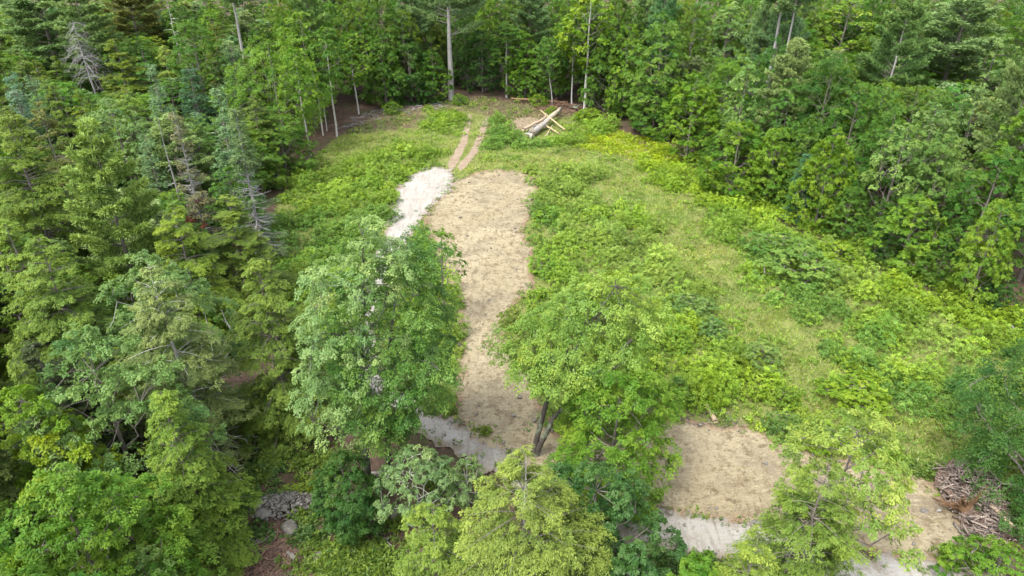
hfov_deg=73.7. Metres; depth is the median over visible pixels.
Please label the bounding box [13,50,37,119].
hemlock tree
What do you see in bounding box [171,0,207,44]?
pine tree
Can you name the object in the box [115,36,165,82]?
broadleaf tree
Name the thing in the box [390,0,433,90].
pine tree
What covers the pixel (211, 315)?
tree
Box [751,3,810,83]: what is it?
tree
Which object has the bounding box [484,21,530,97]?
birch tree
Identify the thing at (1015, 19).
broadleaf tree
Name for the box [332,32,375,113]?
birch tree
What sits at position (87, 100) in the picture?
hemlock tree
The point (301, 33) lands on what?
broadleaf tree
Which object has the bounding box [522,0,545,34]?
pine tree
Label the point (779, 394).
shrub
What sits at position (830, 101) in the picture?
broadleaf tree
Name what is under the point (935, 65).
broadleaf tree
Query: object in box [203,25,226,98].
hemlock tree
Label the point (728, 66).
broadleaf tree
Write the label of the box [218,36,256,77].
pine tree
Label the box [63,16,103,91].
broadleaf tree
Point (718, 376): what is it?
undergrowth
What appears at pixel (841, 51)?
broadleaf tree
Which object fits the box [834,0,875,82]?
broadleaf tree
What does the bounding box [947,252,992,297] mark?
sapling
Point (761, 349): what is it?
shrub
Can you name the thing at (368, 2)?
pine tree
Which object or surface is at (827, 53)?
broadleaf tree
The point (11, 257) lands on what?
hemlock tree
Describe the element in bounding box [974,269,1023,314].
sapling
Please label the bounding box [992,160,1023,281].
broadleaf tree
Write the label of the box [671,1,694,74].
broadleaf tree
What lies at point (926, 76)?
broadleaf tree
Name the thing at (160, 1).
hemlock tree
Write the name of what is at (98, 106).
broadleaf tree
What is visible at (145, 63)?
hemlock tree
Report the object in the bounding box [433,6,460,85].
hemlock tree
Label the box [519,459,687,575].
broadleaf tree
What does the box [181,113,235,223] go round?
hemlock tree
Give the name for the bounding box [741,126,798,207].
broadleaf tree
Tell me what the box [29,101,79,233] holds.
hemlock tree
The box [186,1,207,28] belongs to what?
pine tree
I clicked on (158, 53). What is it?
hemlock tree
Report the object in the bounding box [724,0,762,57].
broadleaf tree
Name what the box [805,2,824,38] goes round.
broadleaf tree
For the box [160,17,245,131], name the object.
broadleaf tree
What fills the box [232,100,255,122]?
hemlock tree
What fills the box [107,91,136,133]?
hemlock tree
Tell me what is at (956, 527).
log
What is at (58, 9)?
pine tree
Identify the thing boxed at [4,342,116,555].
hemlock tree
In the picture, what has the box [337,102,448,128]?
twig litter
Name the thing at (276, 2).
broadleaf tree
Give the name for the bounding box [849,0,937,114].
pine tree
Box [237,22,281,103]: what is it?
broadleaf tree
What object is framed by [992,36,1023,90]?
broadleaf tree
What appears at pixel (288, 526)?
boulder
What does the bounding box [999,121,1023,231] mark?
broadleaf tree
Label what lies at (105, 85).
hemlock tree
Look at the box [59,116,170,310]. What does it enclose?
pine tree
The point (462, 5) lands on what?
pine tree
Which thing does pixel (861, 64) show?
broadleaf tree
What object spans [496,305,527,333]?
shrub
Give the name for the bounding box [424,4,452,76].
pine tree
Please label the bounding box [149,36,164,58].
hemlock tree
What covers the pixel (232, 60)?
spruce tree
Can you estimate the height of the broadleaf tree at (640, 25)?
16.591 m
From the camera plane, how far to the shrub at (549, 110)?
112.43 m
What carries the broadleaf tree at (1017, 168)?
on the ground at (346, 106)
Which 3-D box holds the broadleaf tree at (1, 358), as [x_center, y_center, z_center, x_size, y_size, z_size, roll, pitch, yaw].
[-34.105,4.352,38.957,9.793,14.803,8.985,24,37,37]
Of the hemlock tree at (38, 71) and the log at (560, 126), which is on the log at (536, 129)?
the log at (560, 126)
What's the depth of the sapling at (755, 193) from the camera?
77.63 m
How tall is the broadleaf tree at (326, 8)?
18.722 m
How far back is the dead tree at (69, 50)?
100.47 m
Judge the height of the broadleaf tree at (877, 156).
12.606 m
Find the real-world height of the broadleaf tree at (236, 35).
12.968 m
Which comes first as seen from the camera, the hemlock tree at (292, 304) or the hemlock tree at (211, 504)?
the hemlock tree at (211, 504)
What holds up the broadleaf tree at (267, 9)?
on the ground at (346, 106)
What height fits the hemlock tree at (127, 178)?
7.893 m
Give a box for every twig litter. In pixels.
[203,517,319,575]
[234,448,414,575]
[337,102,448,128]
[534,98,582,111]
[677,406,747,428]
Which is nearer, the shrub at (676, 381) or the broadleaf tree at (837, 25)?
the shrub at (676, 381)
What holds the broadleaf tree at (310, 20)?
on the ground at (346, 106)
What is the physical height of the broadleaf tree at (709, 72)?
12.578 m
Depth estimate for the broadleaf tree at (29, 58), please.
103.28 m
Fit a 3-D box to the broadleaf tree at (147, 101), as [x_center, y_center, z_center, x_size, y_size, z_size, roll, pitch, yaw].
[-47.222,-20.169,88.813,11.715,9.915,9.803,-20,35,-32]
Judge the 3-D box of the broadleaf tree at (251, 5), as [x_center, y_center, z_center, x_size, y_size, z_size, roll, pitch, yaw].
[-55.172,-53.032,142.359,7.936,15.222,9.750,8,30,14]
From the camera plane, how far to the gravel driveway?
42.36 m
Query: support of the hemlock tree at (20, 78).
on the ground at (346, 106)
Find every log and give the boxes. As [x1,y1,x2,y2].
[286,550,296,560]
[522,113,546,130]
[525,107,561,137]
[540,109,565,129]
[705,403,717,422]
[953,521,982,563]
[988,502,1023,528]
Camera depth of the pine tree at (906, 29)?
106.86 m
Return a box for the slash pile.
[932,459,1016,557]
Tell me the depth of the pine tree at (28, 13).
106.55 m
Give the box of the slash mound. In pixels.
[934,459,1013,549]
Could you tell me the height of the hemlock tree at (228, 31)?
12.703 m
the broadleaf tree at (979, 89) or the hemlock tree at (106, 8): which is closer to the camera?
the broadleaf tree at (979, 89)
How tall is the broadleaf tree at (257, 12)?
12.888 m
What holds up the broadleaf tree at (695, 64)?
on the ground at (346, 106)
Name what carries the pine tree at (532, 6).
on the ground at (346, 106)
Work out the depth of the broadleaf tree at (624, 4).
118.82 m
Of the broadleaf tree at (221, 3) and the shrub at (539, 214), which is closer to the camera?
the shrub at (539, 214)
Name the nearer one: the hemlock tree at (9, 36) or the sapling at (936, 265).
the sapling at (936, 265)
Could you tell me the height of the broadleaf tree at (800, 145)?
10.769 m
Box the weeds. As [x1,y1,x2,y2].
[225,165,1023,575]
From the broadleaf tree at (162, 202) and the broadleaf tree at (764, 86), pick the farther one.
the broadleaf tree at (764, 86)
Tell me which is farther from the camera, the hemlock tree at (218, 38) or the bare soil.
the hemlock tree at (218, 38)
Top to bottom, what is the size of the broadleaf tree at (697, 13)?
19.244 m
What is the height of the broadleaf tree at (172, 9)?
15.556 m
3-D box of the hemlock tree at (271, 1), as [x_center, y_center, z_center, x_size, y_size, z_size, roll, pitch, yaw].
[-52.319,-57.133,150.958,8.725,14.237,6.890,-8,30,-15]
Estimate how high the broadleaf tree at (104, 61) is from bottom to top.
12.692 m
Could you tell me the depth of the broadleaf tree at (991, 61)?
90.30 m
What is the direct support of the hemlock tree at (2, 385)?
on the ground at (346, 106)
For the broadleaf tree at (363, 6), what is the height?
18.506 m
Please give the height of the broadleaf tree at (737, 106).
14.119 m
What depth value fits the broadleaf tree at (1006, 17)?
105.32 m
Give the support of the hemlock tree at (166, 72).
on the ground at (346, 106)
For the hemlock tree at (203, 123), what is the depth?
81.04 m
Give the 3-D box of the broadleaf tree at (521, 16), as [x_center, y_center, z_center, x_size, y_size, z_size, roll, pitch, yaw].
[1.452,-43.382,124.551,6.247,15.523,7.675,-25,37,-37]
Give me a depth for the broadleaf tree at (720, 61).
104.25 m
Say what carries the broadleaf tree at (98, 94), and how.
on the ground at (346, 106)
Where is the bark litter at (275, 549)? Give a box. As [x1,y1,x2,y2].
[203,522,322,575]
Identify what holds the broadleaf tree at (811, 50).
on the ground at (346, 106)
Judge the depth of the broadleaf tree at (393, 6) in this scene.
133.16 m
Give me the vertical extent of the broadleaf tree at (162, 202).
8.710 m
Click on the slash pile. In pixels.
(969, 517)
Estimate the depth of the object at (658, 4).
109.24 m
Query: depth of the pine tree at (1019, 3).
119.47 m
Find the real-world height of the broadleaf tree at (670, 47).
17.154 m
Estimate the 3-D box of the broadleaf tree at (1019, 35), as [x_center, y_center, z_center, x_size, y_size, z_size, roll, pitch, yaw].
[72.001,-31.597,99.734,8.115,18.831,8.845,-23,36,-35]
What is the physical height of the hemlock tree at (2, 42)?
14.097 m
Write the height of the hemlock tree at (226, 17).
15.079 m
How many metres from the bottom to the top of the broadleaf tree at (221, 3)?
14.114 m
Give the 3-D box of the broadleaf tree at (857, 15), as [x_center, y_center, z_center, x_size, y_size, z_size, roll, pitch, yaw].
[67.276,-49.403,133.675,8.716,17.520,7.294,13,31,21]
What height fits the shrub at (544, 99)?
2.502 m
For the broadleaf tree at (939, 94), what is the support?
on the ground at (346, 106)
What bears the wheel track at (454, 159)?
on the ground at (346, 106)
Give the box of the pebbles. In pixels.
[392,166,965,573]
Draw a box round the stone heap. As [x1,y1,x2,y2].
[247,489,323,520]
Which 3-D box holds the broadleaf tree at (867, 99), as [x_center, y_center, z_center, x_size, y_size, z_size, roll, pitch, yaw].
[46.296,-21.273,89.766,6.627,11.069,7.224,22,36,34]
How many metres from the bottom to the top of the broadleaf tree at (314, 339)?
17.678 m
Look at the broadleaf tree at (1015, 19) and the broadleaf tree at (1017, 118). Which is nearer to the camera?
the broadleaf tree at (1017, 118)
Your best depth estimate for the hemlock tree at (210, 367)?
37.80 m
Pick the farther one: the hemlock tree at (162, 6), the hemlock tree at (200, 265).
the hemlock tree at (162, 6)
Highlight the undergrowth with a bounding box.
[266,96,1023,492]
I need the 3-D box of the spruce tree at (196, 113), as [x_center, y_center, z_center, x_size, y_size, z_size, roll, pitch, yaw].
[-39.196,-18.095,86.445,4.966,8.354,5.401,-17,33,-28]
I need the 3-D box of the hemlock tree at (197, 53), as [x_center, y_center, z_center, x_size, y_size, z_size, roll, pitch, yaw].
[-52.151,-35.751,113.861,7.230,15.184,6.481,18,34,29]
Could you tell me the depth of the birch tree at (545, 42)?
113.50 m
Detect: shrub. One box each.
[381,102,403,114]
[452,93,467,105]
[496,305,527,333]
[525,254,565,278]
[528,94,548,106]
[531,205,566,222]
[545,106,556,115]
[574,107,604,123]
[663,292,720,322]
[666,375,695,403]
[691,314,729,341]
[738,230,821,267]
[740,338,784,377]
[751,246,855,290]
[761,410,802,443]
[771,384,801,409]
[786,419,850,454]
[814,239,863,270]
[814,370,895,420]
[932,534,1023,575]
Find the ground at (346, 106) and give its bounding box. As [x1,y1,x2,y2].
[0,0,1023,575]
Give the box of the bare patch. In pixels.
[510,117,545,130]
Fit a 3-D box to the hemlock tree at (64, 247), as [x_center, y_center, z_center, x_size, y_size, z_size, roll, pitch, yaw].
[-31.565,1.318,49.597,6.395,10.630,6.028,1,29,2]
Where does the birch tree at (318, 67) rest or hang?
on the ground at (346, 106)
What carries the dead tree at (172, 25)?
on the ground at (346, 106)
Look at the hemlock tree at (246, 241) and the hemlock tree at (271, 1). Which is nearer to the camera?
the hemlock tree at (246, 241)
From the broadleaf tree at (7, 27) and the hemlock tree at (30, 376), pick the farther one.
the broadleaf tree at (7, 27)
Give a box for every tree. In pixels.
[0,0,89,81]
[0,1,27,49]
[0,16,23,69]
[0,16,45,77]
[0,20,69,80]
[0,28,31,97]
[0,47,30,130]
[0,52,42,103]
[0,62,20,156]
[0,73,30,156]
[0,105,48,169]
[0,113,132,317]
[0,137,13,199]
[0,153,42,251]
[0,158,38,248]
[0,169,55,269]
[0,219,123,387]
[0,222,114,416]
[0,275,55,380]
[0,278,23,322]
[0,322,227,551]
[0,340,149,531]
[0,348,22,440]
[0,379,49,516]
[0,383,145,562]
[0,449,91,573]
[0,462,208,575]
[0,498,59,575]
[0,527,106,575]
[2,7,27,46]
[2,72,49,153]
[3,110,64,235]
[3,186,85,255]
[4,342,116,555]
[5,89,54,159]
[7,50,67,94]
[10,234,159,459]
[11,66,70,132]
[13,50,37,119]
[13,140,65,194]
[23,74,65,155]
[25,81,99,144]
[29,84,81,189]
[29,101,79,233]
[30,60,69,135]
[34,77,76,142]
[39,79,95,139]
[40,30,81,89]
[44,238,132,338]
[46,56,75,111]
[47,7,79,44]
[47,85,81,164]
[48,472,226,575]
[49,0,134,94]
[53,37,94,91]
[54,48,109,94]
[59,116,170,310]
[60,20,127,93]
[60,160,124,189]
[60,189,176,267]
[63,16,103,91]
[63,89,111,114]
[69,191,121,273]
[71,89,126,186]
[72,94,141,184]
[74,147,130,188]
[75,92,124,135]
[77,97,155,188]
[80,189,201,263]
[83,93,119,152]
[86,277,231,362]
[87,248,258,424]
[88,1,105,59]
[90,12,124,59]
[90,38,135,94]
[96,42,153,96]
[97,39,154,121]
[98,346,196,475]
[99,0,168,55]
[101,0,122,40]
[101,79,113,98]
[104,35,155,93]
[105,92,187,151]
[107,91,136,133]
[109,90,158,187]
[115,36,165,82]
[115,94,150,177]
[116,264,259,498]
[117,544,181,575]
[118,162,174,228]
[121,37,170,89]
[128,93,156,121]
[132,13,167,47]
[133,0,164,20]
[133,31,160,69]
[135,46,159,91]
[135,113,219,208]
[137,389,267,575]
[138,133,185,244]
[141,45,188,82]
[141,118,200,154]
[145,63,177,118]
[145,81,216,127]
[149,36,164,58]
[150,77,209,117]
[151,16,183,57]
[152,0,206,54]
[153,3,200,64]
[153,45,182,104]
[153,204,262,370]
[154,0,171,20]
[154,46,177,86]
[154,48,194,114]
[154,119,219,209]
[155,112,205,196]
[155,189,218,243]
[158,119,195,257]
[160,3,166,22]
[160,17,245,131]
[161,192,229,300]
[162,0,173,22]
[167,2,179,54]
[167,110,225,263]
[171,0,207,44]
[177,23,215,69]
[178,35,208,95]
[179,37,207,92]
[179,67,219,137]
[180,22,187,73]
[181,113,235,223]
[185,28,208,89]
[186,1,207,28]
[188,116,281,185]
[189,113,222,186]
[191,112,216,162]
[193,194,299,317]
[194,8,230,43]
[195,31,221,87]
[196,0,221,49]
[197,0,228,21]
[201,34,227,121]
[203,0,230,34]
[203,23,246,116]
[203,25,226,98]
[204,165,276,261]
[208,33,335,144]
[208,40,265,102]
[208,84,269,233]
[212,0,245,34]
[214,121,290,190]
[215,11,229,42]
[217,26,267,88]
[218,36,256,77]
[219,46,268,142]
[221,2,234,22]
[222,0,250,96]
[225,258,336,469]
[226,21,233,35]
[226,106,288,267]
[229,0,260,27]
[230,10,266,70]
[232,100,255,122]
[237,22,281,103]
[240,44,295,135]
[242,94,294,186]
[245,19,279,49]
[246,98,294,168]
[247,0,256,21]
[249,7,271,24]
[250,13,282,74]
[254,0,276,13]
[255,7,271,29]
[255,106,319,173]
[261,11,346,127]
[262,3,289,26]
[263,0,288,17]
[263,0,316,89]
[263,26,295,106]
[263,27,303,116]
[267,0,276,19]
[271,10,317,102]
[274,301,339,415]
[277,46,323,155]
[282,0,318,51]
[284,214,442,487]
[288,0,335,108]
[299,50,332,135]
[304,26,352,136]
[307,0,346,89]
[307,4,334,96]
[307,444,387,546]
[309,57,333,130]
[309,224,468,468]
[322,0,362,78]
[322,2,358,88]
[329,0,365,98]
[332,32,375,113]
[342,19,392,104]
[343,0,375,82]
[347,0,373,83]
[362,27,410,108]
[363,0,405,96]
[368,3,390,79]
[370,0,399,90]
[372,444,470,527]
[379,0,414,76]
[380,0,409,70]
[381,42,439,105]
[385,9,427,96]
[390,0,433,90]
[392,501,494,575]
[406,0,486,100]
[409,7,438,87]
[412,50,454,103]
[413,1,445,63]
[414,18,447,82]
[415,6,460,66]
[422,227,467,310]
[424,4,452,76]
[431,443,617,575]
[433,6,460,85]
[439,7,470,78]
[441,8,470,82]
[447,13,480,88]
[447,454,484,509]
[457,29,507,91]
[459,7,486,71]
[468,0,500,82]
[470,0,514,79]
[471,3,498,74]
[477,265,677,456]
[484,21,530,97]
[486,0,511,50]
[496,0,521,67]
[497,0,535,76]
[500,0,528,32]
[500,5,538,89]
[500,30,546,101]
[510,0,551,90]
[511,97,567,103]
[515,9,545,84]
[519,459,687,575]
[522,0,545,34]
[523,37,570,99]
[532,36,569,104]
[535,16,580,97]
[536,0,559,73]
[537,0,569,83]
[538,365,686,523]
[545,0,577,77]
[549,0,583,21]
[550,0,580,87]
[554,0,616,108]
[555,14,595,103]
[562,2,605,87]
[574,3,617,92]
[574,4,619,92]
[574,24,620,106]
[577,30,637,116]
[593,0,627,94]
[593,535,670,575]
[602,0,632,87]
[604,22,645,118]
[609,5,653,102]
[614,0,637,85]
[617,11,692,130]
[620,0,644,66]
[627,83,680,141]
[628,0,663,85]
[642,0,676,82]
[643,8,684,109]
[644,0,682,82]
[647,4,684,97]
[648,70,725,161]
[656,1,699,90]
[658,78,707,128]
[666,0,711,117]
[666,549,721,575]
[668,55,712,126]
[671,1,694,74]
[675,58,733,143]
[678,0,695,28]
[683,0,709,55]
[684,0,721,62]
[690,61,753,150]
[690,115,744,162]
[692,1,752,76]
[693,121,770,206]
[696,0,730,54]
[696,58,730,112]
[699,0,746,64]
[700,0,731,62]
[703,56,735,101]
[704,54,763,136]
[710,0,743,59]
[713,0,748,44]
[713,458,871,575]
[714,60,767,154]
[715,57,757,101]
[715,525,779,575]
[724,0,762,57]
[725,53,774,143]
[728,0,761,59]
[733,4,774,101]
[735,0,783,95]
[736,6,763,56]
[737,34,789,156]
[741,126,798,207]
[748,78,810,178]
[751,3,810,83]
[751,37,816,155]
[756,0,802,130]
[756,19,789,95]
[768,406,925,573]
[769,18,822,101]
[770,48,825,125]
[773,49,845,160]
[774,115,829,200]
[776,0,819,102]
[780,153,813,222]
[781,55,859,172]
[784,0,833,50]
[785,127,858,231]
[787,51,848,171]
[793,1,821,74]
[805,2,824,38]
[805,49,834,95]
[811,0,879,76]
[811,52,857,152]
[814,79,882,194]
[816,0,848,40]
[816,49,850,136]
[817,0,850,60]
[824,0,857,50]
[825,82,885,175]
[827,54,882,115]
[828,55,870,125]
[833,0,879,58]
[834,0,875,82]
[839,1,870,50]
[840,85,913,198]
[842,79,906,179]
[843,107,917,217]
[846,0,886,62]
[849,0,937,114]
[851,0,892,50]
[851,58,881,94]
[851,85,880,161]
[859,122,938,235]
[861,85,924,161]
[861,194,951,276]
[863,10,911,87]
[866,0,900,64]
[867,85,942,176]
[869,84,926,144]
[870,0,898,25]
[871,100,965,215]
[872,29,928,98]
[879,0,927,98]
[883,162,981,237]
[884,87,958,189]
[885,0,933,87]
[886,0,1005,96]
[887,70,936,123]
[887,132,972,253]
[892,85,955,162]
[893,16,944,114]
[903,0,937,64]
[910,84,986,180]
[912,27,957,107]
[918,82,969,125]
[920,0,946,33]
[925,78,1000,199]
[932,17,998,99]
[936,99,977,151]
[938,142,1023,261]
[941,32,1023,101]
[943,321,1023,543]
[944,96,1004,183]
[947,198,1020,307]
[952,79,979,138]
[955,107,1023,246]
[962,4,1001,75]
[963,0,1004,77]
[964,48,1023,227]
[966,94,1023,214]
[970,7,1017,77]
[971,73,1003,112]
[975,5,1023,64]
[978,7,1023,98]
[978,81,1023,195]
[985,8,1023,95]
[988,51,1023,112]
[991,0,1021,53]
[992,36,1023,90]
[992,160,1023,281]
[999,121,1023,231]
[1008,0,1023,47]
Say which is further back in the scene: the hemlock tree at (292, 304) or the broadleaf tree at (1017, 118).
the broadleaf tree at (1017, 118)
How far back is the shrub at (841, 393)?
46.75 m
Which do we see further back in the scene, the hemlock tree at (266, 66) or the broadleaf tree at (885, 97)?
the hemlock tree at (266, 66)
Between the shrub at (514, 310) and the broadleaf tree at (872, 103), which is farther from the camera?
the broadleaf tree at (872, 103)
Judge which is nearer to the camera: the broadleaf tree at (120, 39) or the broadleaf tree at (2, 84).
the broadleaf tree at (2, 84)
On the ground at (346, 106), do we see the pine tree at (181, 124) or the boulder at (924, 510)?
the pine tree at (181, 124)
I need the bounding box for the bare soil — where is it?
[423,169,984,565]
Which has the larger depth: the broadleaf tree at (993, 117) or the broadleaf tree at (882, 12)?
the broadleaf tree at (882, 12)
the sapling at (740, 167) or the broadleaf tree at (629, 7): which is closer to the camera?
the sapling at (740, 167)
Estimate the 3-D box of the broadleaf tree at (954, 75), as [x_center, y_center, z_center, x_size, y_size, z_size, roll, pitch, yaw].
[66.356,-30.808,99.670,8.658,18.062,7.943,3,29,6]
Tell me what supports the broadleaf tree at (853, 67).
on the ground at (346, 106)
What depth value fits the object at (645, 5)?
113.11 m
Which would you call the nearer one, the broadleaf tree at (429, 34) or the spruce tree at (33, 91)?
the spruce tree at (33, 91)
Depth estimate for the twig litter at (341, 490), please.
39.38 m
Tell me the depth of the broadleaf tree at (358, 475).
35.32 m
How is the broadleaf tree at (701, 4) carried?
on the ground at (346, 106)
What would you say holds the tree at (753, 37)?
on the ground at (346, 106)
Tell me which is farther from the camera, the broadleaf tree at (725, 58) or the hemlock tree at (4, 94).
the broadleaf tree at (725, 58)
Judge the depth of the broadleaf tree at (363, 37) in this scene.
117.53 m
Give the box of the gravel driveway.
[346,167,1004,575]
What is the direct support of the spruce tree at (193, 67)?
on the ground at (346, 106)
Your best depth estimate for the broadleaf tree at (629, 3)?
124.56 m
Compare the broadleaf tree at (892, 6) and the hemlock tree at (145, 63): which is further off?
the broadleaf tree at (892, 6)
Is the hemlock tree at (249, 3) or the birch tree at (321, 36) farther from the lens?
the hemlock tree at (249, 3)
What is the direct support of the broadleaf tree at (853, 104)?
on the ground at (346, 106)
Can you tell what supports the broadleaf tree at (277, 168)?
on the ground at (346, 106)
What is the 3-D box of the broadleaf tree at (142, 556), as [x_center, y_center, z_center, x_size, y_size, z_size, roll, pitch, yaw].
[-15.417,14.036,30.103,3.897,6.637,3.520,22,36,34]
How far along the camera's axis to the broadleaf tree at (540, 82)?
118.81 m
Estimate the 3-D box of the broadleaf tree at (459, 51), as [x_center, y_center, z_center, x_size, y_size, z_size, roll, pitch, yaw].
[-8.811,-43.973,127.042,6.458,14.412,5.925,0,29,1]
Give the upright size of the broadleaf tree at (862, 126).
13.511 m
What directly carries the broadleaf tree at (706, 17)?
on the ground at (346, 106)
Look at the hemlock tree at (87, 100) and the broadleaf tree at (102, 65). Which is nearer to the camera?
the hemlock tree at (87, 100)
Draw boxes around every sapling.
[696,140,720,172]
[710,146,738,183]
[730,159,750,184]
[743,150,781,193]
[751,165,785,208]
[771,173,797,210]
[798,179,824,219]
[809,178,855,228]
[820,185,872,245]
[857,198,891,248]
[867,217,906,263]
[900,231,934,270]
[913,238,965,285]
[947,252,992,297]
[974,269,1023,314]
[1018,298,1023,319]
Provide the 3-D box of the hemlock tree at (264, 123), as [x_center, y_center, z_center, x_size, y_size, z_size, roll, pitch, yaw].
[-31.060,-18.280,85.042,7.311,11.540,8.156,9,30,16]
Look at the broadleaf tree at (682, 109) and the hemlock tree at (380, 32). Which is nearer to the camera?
the broadleaf tree at (682, 109)
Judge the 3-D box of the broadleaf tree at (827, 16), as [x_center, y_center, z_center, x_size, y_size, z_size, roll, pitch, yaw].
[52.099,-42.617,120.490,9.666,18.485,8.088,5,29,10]
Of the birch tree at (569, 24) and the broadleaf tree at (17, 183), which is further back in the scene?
the birch tree at (569, 24)
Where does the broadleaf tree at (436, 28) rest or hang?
on the ground at (346, 106)
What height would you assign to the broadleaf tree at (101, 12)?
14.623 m
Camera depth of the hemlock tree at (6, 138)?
75.76 m
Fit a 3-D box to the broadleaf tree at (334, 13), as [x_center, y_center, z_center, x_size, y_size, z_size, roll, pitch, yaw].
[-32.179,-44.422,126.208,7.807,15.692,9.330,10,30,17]
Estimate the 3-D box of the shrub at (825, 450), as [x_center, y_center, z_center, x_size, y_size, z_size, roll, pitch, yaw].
[19.405,9.403,43.512,3.822,2.063,2.991,-1,29,-3]
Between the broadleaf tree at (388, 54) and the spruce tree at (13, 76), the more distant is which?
the broadleaf tree at (388, 54)
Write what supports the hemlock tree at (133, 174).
on the ground at (346, 106)
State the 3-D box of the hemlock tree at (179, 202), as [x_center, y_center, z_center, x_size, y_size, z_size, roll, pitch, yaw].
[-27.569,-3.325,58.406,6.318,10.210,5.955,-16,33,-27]
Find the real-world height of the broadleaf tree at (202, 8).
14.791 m
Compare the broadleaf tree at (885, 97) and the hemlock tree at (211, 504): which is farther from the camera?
the broadleaf tree at (885, 97)
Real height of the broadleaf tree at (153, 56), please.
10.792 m
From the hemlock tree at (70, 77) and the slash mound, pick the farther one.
the hemlock tree at (70, 77)
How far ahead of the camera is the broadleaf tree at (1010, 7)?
108.67 m
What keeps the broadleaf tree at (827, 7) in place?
on the ground at (346, 106)
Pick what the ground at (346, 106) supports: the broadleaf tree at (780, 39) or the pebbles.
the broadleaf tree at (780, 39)
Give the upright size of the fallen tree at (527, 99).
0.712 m
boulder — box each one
[254,507,271,520]
[281,519,297,536]
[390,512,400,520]
[920,508,928,513]
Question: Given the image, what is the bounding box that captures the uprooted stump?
[930,485,988,513]
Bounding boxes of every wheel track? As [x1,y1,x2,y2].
[448,114,471,168]
[458,117,487,169]
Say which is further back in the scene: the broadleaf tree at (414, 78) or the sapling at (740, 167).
the broadleaf tree at (414, 78)
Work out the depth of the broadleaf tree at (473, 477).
37.59 m
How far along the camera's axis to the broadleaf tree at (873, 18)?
118.42 m
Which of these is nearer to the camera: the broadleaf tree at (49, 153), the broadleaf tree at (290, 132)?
the broadleaf tree at (49, 153)
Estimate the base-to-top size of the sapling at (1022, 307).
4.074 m
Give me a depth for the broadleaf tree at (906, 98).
79.63 m
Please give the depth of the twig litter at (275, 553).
36.06 m
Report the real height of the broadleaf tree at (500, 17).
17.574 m
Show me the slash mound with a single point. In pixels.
(950, 492)
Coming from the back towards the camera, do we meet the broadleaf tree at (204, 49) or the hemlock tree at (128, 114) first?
the broadleaf tree at (204, 49)
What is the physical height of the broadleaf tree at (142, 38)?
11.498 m
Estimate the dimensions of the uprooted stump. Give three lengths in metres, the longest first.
2.955 x 2.619 x 1.749 m
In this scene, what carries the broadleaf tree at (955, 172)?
on the ground at (346, 106)
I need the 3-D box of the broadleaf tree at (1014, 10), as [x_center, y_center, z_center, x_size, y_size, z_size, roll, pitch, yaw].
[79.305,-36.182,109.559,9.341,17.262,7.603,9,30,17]
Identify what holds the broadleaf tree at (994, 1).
on the ground at (346, 106)
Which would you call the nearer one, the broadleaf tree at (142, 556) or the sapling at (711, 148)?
the broadleaf tree at (142, 556)
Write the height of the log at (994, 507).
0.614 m
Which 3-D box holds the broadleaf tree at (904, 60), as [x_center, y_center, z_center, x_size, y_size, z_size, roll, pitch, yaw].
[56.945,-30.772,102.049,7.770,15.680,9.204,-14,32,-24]
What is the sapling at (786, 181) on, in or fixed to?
on the ground at (346, 106)
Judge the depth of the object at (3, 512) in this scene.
29.44 m
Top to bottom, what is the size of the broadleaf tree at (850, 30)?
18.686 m
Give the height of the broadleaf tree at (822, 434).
10.947 m
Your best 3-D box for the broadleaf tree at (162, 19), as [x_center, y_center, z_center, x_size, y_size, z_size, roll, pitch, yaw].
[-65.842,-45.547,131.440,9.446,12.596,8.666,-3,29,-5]
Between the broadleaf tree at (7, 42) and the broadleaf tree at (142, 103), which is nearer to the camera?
the broadleaf tree at (142, 103)
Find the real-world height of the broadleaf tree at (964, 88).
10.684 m
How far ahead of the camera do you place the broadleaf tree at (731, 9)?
112.90 m
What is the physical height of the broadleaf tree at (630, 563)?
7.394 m
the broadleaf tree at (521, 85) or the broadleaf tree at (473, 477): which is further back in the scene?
the broadleaf tree at (521, 85)
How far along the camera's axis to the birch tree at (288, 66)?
89.49 m
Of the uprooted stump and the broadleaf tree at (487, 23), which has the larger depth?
the broadleaf tree at (487, 23)
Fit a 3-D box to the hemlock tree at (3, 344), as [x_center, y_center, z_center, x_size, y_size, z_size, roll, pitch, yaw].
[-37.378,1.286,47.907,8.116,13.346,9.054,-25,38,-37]
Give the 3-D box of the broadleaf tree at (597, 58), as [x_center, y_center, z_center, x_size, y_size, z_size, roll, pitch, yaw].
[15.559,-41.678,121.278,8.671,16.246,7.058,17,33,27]
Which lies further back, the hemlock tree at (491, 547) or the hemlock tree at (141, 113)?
the hemlock tree at (141, 113)
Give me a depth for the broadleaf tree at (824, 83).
81.66 m
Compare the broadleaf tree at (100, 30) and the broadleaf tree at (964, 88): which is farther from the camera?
the broadleaf tree at (100, 30)

